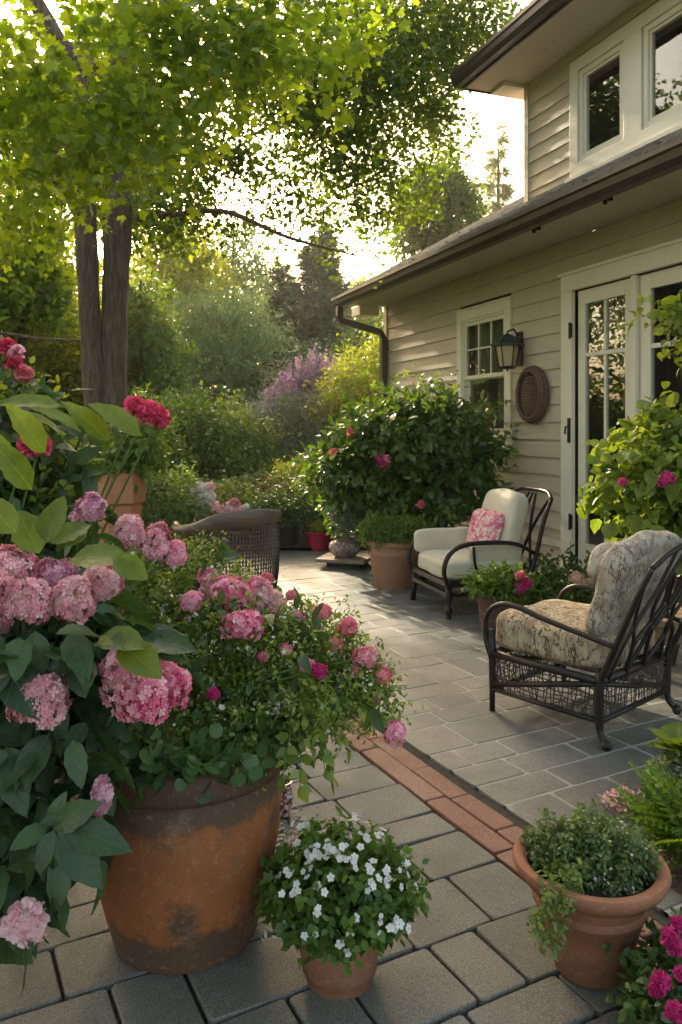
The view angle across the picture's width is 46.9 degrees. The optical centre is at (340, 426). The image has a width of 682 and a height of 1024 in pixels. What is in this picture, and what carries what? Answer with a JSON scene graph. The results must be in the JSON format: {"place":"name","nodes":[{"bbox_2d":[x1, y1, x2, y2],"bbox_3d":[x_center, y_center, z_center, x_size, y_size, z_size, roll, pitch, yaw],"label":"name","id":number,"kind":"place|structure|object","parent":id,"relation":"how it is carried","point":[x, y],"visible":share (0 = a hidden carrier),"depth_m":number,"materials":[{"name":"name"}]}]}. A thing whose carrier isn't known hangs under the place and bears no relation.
{"place":"outdoors","nodes":[
{"label":"outdoors","id":0,"kind":"place"},
{"bbox_2d":[9,511,368,588],"bbox_3d":[-3.953,1.426,8.568,11.142,0.068,11.225,0,0,0],"label":"garden bed","id":1,"kind":"object","parent":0,"point":[302,540],"visible":0.08,"depth_m":9.60,"materials":[{"name":"soil"}]},
{"bbox_2d":[56,412,131,469],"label":"bush","id":2,"kind":"object","parent":1,"relation":"on","point":[66,441],"visible":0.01,"depth_m":9.73,"materials":[{"name":"green plant"}]},
{"bbox_2d":[125,381,201,522],"bbox_3d":[-2.953,0.372,11.744,1.766,2.171,2.617,0,0,-13],"label":"bush","id":3,"kind":"object","parent":1,"relation":"on","point":[180,454],"visible":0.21,"depth_m":11.74,"materials":[{"name":"green plant"}]},
{"bbox_2d":[134,459,222,538],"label":"bush","id":4,"kind":"object","parent":1,"relation":"on","point":[164,507],"visible":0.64,"depth_m":9.26,"materials":[{"name":"green plant"}]},
{"bbox_2d":[171,470,269,540],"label":"flowering bush","id":5,"kind":"object","parent":1,"relation":"on","point":[232,503],"visible":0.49,"depth_m":9.55,"materials":[{"name":"green plant"}]},
{"bbox_2d":[154,380,307,498],"bbox_3d":[-1.880,0.354,12.903,3.236,2.281,2.605,0,0,0],"label":"round bush","id":6,"kind":"object","parent":1,"relation":"on","point":[218,445],"visible":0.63,"depth_m":12.59,"materials":[{"name":"green plant"}]},
{"bbox_2d":[170,464,311,537],"bbox_3d":[-1.486,1.015,10.886,2.232,0.959,2.259,0,0,0],"label":"bush","id":7,"kind":"object","parent":1,"relation":"on","point":[256,474],"visible":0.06,"depth_m":11.18,"materials":[{"name":"green plant"}]},
{"bbox_2d":[0,0,521,544],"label":"maple tree","id":8,"kind":"object","parent":1,"relation":"on","point":[356,76],"visible":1,"depth_m":6.45,"materials":[{"name":"green plant"}]},
{"bbox_2d":[241,470,315,537],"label":"bush","id":9,"kind":"object","parent":1,"relation":"on","point":[266,489],"visible":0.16,"depth_m":9.91,"materials":[{"name":"green plant"}]},
{"bbox_2d":[256,447,325,496],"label":"bush","id":10,"kind":"object","parent":1,"relation":"on","point":[282,466],"visible":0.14,"depth_m":10.87,"materials":[{"name":"green plant"}]},
{"bbox_2d":[240,373,365,475],"bbox_3d":[-0.682,0.249,13.399,2.869,2.417,2.525,0,0,0],"label":"grey bush","id":11,"kind":"object","parent":1,"relation":"on","point":[304,437],"visible":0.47,"depth_m":13.15,"materials":[{"name":"plant"}]},
{"bbox_2d":[279,462,358,541],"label":"bush","id":12,"kind":"object","parent":1,"relation":"on","point":[305,495],"visible":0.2,"depth_m":9.54,"materials":[{"name":"green plant"}]},
{"bbox_2d":[0,0,531,322],"label":"sky","id":13,"kind":"structure","parent":0,"point":[485,105],"materials":[{"name":"white"}]},
{"bbox_2d":[0,601,649,1023],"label":"path","id":14,"kind":"structure","parent":0,"point":[462,969],"depth_m":2.10,"materials":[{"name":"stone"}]},
{"bbox_2d":[0,778,78,924],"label":"shrub bed","id":15,"kind":"object","parent":14,"relation":"on","point":[74,798],"visible":0.01,"depth_m":3.03,"materials":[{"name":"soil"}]},
{"bbox_2d":[0,316,170,577],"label":"peony shrub","id":16,"kind":"object","parent":15,"relation":"on","point":[38,476],"visible":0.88,"depth_m":2.46,"materials":[{"name":"green plant"}]},
{"bbox_2d":[0,491,196,994],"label":"hydrangea","id":17,"kind":"object","parent":15,"relation":"on","point":[88,672],"visible":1,"depth_m":1.72,"materials":[{"name":"pink plant"}]},
{"bbox_2d":[75,416,177,614],"bbox_3d":[-1.633,0.647,6.033,0.778,1.607,0.659,0,0,0],"label":"potted plant","id":18,"kind":"object","parent":14,"relation":"on","point":[132,499],"visible":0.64,"depth_m":5.88,"materials":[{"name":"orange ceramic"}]},
{"bbox_2d":[171,508,281,633],"bbox_3d":[-0.749,0.988,5.282,0.767,0.929,0.736,0,0,12],"label":"barrel chair","id":19,"kind":"object","parent":14,"relation":"on","point":[242,520],"visible":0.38,"depth_m":4.98,"materials":[{"name":"brown wicker"}]},
{"bbox_2d":[64,526,423,974],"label":"potted flowers","id":20,"kind":"object","parent":14,"relation":"on","point":[199,834],"visible":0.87,"depth_m":2.10,"materials":[{"name":"green plant"}]},
{"bbox_2d":[280,777,292,817],"bbox_3d":[-0.219,1.387,2.935,0.080,0.125,0.080,0,0,0],"label":"mosaic pot","id":21,"kind":"object","parent":14,"relation":"on","point":[286,800],"visible":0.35,"depth_m":2.91,"materials":[{"name":"ceramic"}]},
{"bbox_2d":[274,805,323,854],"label":"pebbles","id":22,"kind":"object","parent":14,"relation":"on","point":[292,838],"visible":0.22,"depth_m":2.80,"materials":[{"name":"stone"}]},
{"bbox_2d":[252,805,431,999],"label":"potted flowers","id":23,"kind":"object","parent":14,"relation":"on","point":[341,910],"visible":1,"depth_m":1.98,"materials":[{"name":"green plant"}]},
{"bbox_2d":[512,798,671,989],"bbox_3d":[0.660,1.228,2.087,0.421,0.443,0.450,0,0,0],"label":"potted herb","id":24,"kind":"object","parent":14,"relation":"on","point":[594,885],"visible":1,"depth_m":2.02,"materials":[{"name":"ceramic"}]},
{"bbox_2d":[602,906,681,1023],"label":"chrysanthemum","id":25,"kind":"object","parent":14,"relation":"on","point":[659,986],"visible":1,"depth_m":1.83,"materials":[{"name":"pink plant"}]},
{"bbox_2d":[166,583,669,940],"bbox_3d":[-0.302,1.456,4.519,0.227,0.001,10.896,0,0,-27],"label":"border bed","id":26,"kind":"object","parent":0,"point":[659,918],"depth_m":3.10,"materials":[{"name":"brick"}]},
{"bbox_2d":[156,548,681,919],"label":"patio","id":27,"kind":"structure","parent":0,"point":[427,742],"depth_m":3.96,"materials":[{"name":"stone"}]},
{"bbox_2d":[244,487,319,549],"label":"potted shrub","id":28,"kind":"object","parent":27,"relation":"on","point":[290,526],"visible":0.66,"depth_m":9.23,"materials":[{"name":"green plant"}]},
{"bbox_2d":[306,518,331,550],"bbox_3d":[-0.250,1.262,9.200,0.316,0.377,0.317,0,0,0],"label":"flower pot","id":29,"kind":"object","parent":27,"relation":"on","point":[319,539],"visible":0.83,"depth_m":9.10,"materials":[{"name":"ceramic"}]},
{"bbox_2d":[315,552,370,568],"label":"stone slab","id":30,"kind":"structure","parent":27,"relation":"on","point":[358,561],"depth_m":8.01,"materials":[{"name":"stone"}]},
{"bbox_2d":[325,499,363,557],"bbox_3d":[0.062,1.013,8.162,0.473,0.668,0.465,0,0,0],"label":"pebble urn","id":31,"kind":"object","parent":30,"relation":"on","point":[344,545],"visible":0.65,"depth_m":8.05,"materials":[{"name":"stone"}]},
{"bbox_2d":[356,509,435,589],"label":"potted shrub","id":32,"kind":"object","parent":27,"relation":"on","point":[387,539],"visible":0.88,"depth_m":6.93,"materials":[{"name":"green plant"}]},
{"bbox_2d":[292,360,520,550],"bbox_3d":[0.708,0.397,8.163,2.246,2.140,1.908,0,0,-29],"label":"rhododendron","id":33,"kind":"object","parent":27,"relation":"on","point":[410,453],"visible":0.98,"depth_m":7.87,"materials":[{"name":"green plant"}]},
{"bbox_2d":[407,486,553,618],"bbox_3d":[1.138,0.978,6.350,1.020,0.950,0.738,0,0,-17],"label":"armchair","id":34,"kind":"object","parent":27,"relation":"on","point":[445,556],"visible":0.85,"depth_m":6.14,"materials":[{"name":"fabric"}]},
{"bbox_2d":[465,509,504,549],"bbox_3d":[1.152,0.836,6.303,0.193,0.338,0.357,0,0,-33],"label":"throw pillow","id":35,"kind":"object","parent":34,"relation":"on","point":[486,524],"visible":0.67,"depth_m":6.23,"materials":[{"name":"fabric"}]},
{"bbox_2d":[455,559,542,633],"bbox_3d":[1.135,1.188,5.547,0.596,0.523,0.579,0,0,-43],"label":"basket planter","id":36,"kind":"object","parent":27,"relation":"on","point":[491,585],"visible":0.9,"depth_m":5.45,"materials":[{"name":"green wicker"}]},
{"bbox_2d":[513,541,595,605],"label":"border plant","id":37,"kind":"object","parent":27,"relation":"on","point":[553,578],"visible":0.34,"depth_m":5.98,"materials":[{"name":"green plant"}]},
{"bbox_2d":[482,530,681,751],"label":"wicker armchair","id":38,"kind":"object","parent":27,"relation":"on","point":[616,621],"visible":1,"depth_m":3.68,"materials":[{"name":"fabric"}]},
{"bbox_2d":[576,289,681,665],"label":"leafy shrub","id":39,"kind":"object","parent":27,"relation":"on","point":[642,479],"visible":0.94,"depth_m":4.38,"materials":[{"name":"green plant"}]},
{"bbox_2d":[645,603,681,696],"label":"flower pot","id":40,"kind":"object","parent":27,"relation":"on","point":[659,629],"visible":0.17,"depth_m":4.20,"materials":[{"name":"brown ceramic"}]},
{"bbox_2d":[646,815,681,894],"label":"planting bed","id":41,"kind":"object","parent":27,"relation":"on","point":[676,885],"visible":0.08,"depth_m":2.52,"materials":[{"name":"brown soil"}]},
{"bbox_2d":[591,780,647,816],"bbox_3d":[1.166,1.419,2.959,0.429,0.110,0.255,0,0,17],"label":"creeping thyme","id":42,"kind":"object","parent":41,"relation":"on","point":[604,797],"visible":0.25,"depth_m":2.97,"materials":[{"name":"pink plant"}]},
{"bbox_2d":[602,758,681,877],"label":"fern","id":43,"kind":"object","parent":41,"relation":"on","point":[662,807],"visible":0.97,"depth_m":2.65,"materials":[{"name":"green plant"}]},
{"bbox_2d":[645,722,681,791],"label":"leafy plant","id":44,"kind":"object","parent":41,"relation":"on","point":[669,742],"visible":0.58,"depth_m":2.99,"materials":[{"name":"green plant"}]},
{"label":"ground","id":45,"kind":"structure","parent":0,"visible":0},
{"bbox_2d":[0,212,79,385],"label":"tree","id":46,"kind":"object","parent":45,"relation":"on","point":[53,298],"visible":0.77,"depth_m":14.68,"materials":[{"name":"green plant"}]},
{"bbox_2d":[0,89,80,412],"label":"tree","id":47,"kind":"object","parent":45,"relation":"on","point":[40,367],"visible":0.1,"depth_m":15.65,"materials":[{"name":"green plant"}]},
{"bbox_2d":[10,209,130,403],"bbox_3d":[-7.428,-2.362,20.119,4.236,7.634,4.338,0,0,36],"label":"tree","id":48,"kind":"object","parent":45,"relation":"on","point":[71,242],"depth_m":19.92,"materials":[{"name":"green plant"}]},
{"bbox_2d":[0,305,146,449],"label":"tree","id":49,"kind":"object","parent":45,"relation":"on","point":[70,361],"visible":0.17,"depth_m":16.29,"materials":[{"name":"green plant"}]},
{"bbox_2d":[69,244,131,299],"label":"tree","id":50,"kind":"object","parent":45,"relation":"on","point":[100,269],"depth_m":35.27,"materials":[{"name":"green plant"}]},
{"bbox_2d":[0,0,229,279],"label":"tree","id":51,"kind":"object","parent":45,"relation":"on","point":[135,192],"visible":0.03,"depth_m":14.46,"materials":[{"name":"green plant"}]},
{"bbox_2d":[73,264,206,428],"bbox_3d":[-4.288,-1.067,17.035,2.930,5.050,2.725,0,0,0],"label":"tree","id":52,"kind":"object","parent":45,"relation":"on","point":[147,361],"visible":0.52,"depth_m":16.67,"materials":[{"name":"green plant"}]},
{"bbox_2d":[81,378,252,448],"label":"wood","id":53,"kind":"object","parent":45,"relation":"on","point":[226,409],"depth_m":44.84,"materials":[{"name":"green plant"}]},
{"bbox_2d":[100,209,254,371],"bbox_3d":[-5.041,-2.696,23.955,5.084,8.303,5.093,0,0,0],"label":"tree","id":54,"kind":"object","parent":45,"relation":"on","point":[167,266],"visible":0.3,"depth_m":23.41,"materials":[{"name":"green plant"}]},
{"bbox_2d":[151,271,309,477],"bbox_3d":[-3.249,-1.327,19.857,5.294,5.557,4.325,0,0,0],"label":"feathery tree","id":55,"kind":"object","parent":45,"relation":"on","point":[223,355],"visible":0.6,"depth_m":19.42,"materials":[{"name":"green plant"}]},
{"bbox_2d":[199,200,284,418],"bbox_3d":[-3.657,-3.091,27.026,3.837,9.089,4.020,0,0,0],"label":"tree","id":56,"kind":"object","parent":45,"relation":"on","point":[255,261],"visible":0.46,"depth_m":26.62,"materials":[{"name":"green plant"}]},
{"bbox_2d":[223,263,288,372],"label":"tree","id":57,"kind":"object","parent":45,"relation":"on","point":[258,294],"depth_m":35.47,"materials":[{"name":"green plant"}]},
{"bbox_2d":[235,386,296,436],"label":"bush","id":58,"kind":"object","parent":45,"relation":"on","point":[251,415],"visible":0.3,"depth_m":13.96,"materials":[{"name":"green plant"}]},
{"bbox_2d":[245,256,299,468],"bbox_3d":[-1.916,-2.091,26.193,3.100,7.394,3.682,0,0,0],"label":"conifer","id":59,"kind":"object","parent":45,"relation":"on","point":[277,279],"visible":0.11,"depth_m":25.74,"materials":[{"name":"green plant"}]},
{"bbox_2d":[242,336,348,428],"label":"bush","id":60,"kind":"object","parent":45,"relation":"on","point":[289,351],"visible":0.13,"depth_m":17.78,"materials":[{"name":"purple plant"}]},
{"bbox_2d":[258,343,362,430],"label":"butterfly bush","id":61,"kind":"object","parent":45,"relation":"on","point":[311,368],"visible":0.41,"depth_m":14.29,"materials":[{"name":"purple plant"}]},
{"bbox_2d":[262,217,364,470],"bbox_3d":[-0.442,-2.261,24.230,4.863,8.378,4.739,0,0,0],"label":"conifer","id":62,"kind":"object","parent":45,"relation":"on","point":[313,312],"visible":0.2,"depth_m":23.46,"materials":[{"name":"green plant"}]},
{"bbox_2d":[301,318,383,441],"bbox_3d":[0.519,-0.228,13.094,2.118,3.369,2.042,0,0,35],"label":"golden bush","id":63,"kind":"object","parent":45,"relation":"on","point":[355,381],"visible":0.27,"depth_m":12.96,"materials":[{"name":"yellow plant"}]},
{"bbox_2d":[322,313,383,410],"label":"tree","id":64,"kind":"object","parent":45,"relation":"on","point":[354,333],"visible":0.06,"depth_m":21.53,"materials":[{"name":"green plant"}]},
{"bbox_2d":[344,264,383,333],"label":"tree","id":65,"kind":"object","parent":45,"relation":"on","point":[362,280],"visible":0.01,"depth_m":35.35,"materials":[{"name":"green plant"}]},
{"bbox_2d":[155,585,672,971],"bbox_3d":[-0.348,1.462,4.543,0.189,0.039,10.136,0,0,-27],"label":"brick border","id":66,"kind":"object","parent":45,"relation":"on","point":[426,784],"visible":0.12,"depth_m":3.06,"materials":[{"name":"red brick"}]},
{"bbox_2d":[368,146,491,263],"bbox_3d":[2.572,-3.238,21.983,3.188,9.385,3.109,0,0,-30],"label":"tree","id":67,"kind":"object","parent":45,"relation":"on","point":[460,204],"visible":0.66,"depth_m":21.44,"materials":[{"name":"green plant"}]},
{"bbox_2d":[469,173,487,213],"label":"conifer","id":68,"kind":"object","parent":45,"relation":"on","point":[475,179],"visible":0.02,"depth_m":33.91,"materials":[{"name":"green plant"}]},
{"bbox_2d":[476,115,519,216],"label":"conifer","id":69,"kind":"object","parent":45,"relation":"on","point":[493,178],"visible":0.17,"depth_m":31.86,"materials":[{"name":"green plant"}]},
{"bbox_2d":[331,0,681,592],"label":"house","id":70,"kind":"structure","parent":45,"relation":"on","point":[568,257],"depth_m":7.77,"materials":[{"name":"paint"}]},
{"bbox_2d":[455,296,513,448],"bbox_3d":[1.679,-0.572,8.897,0.250,1.625,1.216,0,0,-20],"label":"window","id":71,"kind":"structure","parent":70,"relation":"in","point":[491,320],"depth_m":8.95,"materials":[{"name":"beige paint"}]},
{"bbox_2d":[490,328,524,371],"bbox_3d":[1.717,-0.794,8.103,0.304,0.449,0.348,0,0,-20],"label":"wall lantern","id":72,"kind":"object","parent":70,"relation":"attached to","point":[507,346],"depth_m":8.04,"materials":[{"name":"metal"}]},
{"bbox_2d":[515,365,548,423],"bbox_3d":[1.905,-0.320,7.890,0.083,0.594,0.534,0,0,-20],"label":"wall plaque","id":73,"kind":"object","parent":70,"relation":"attached to","point":[531,395],"depth_m":7.83,"materials":[{"name":"brown wood"}]},
{"bbox_2d":[564,278,630,570],"bbox_3d":[2.353,0.032,7.012,0.297,2.585,0.812,0,0,-20],"label":"door","id":74,"kind":"structure","parent":70,"relation":"in","point":[607,350],"depth_m":7.22,"materials":[{"name":"beige paint"}]},
{"bbox_2d":[564,0,681,182],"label":"window","id":75,"kind":"structure","parent":70,"relation":"in","point":[634,42],"depth_m":7.40,"materials":[{"name":"beige paint"}]},
{"bbox_2d":[640,265,681,592],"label":"door","id":76,"kind":"structure","parent":70,"relation":"in","point":[649,282],"depth_m":6.44,"materials":[{"name":"beige paint"}]}
]}

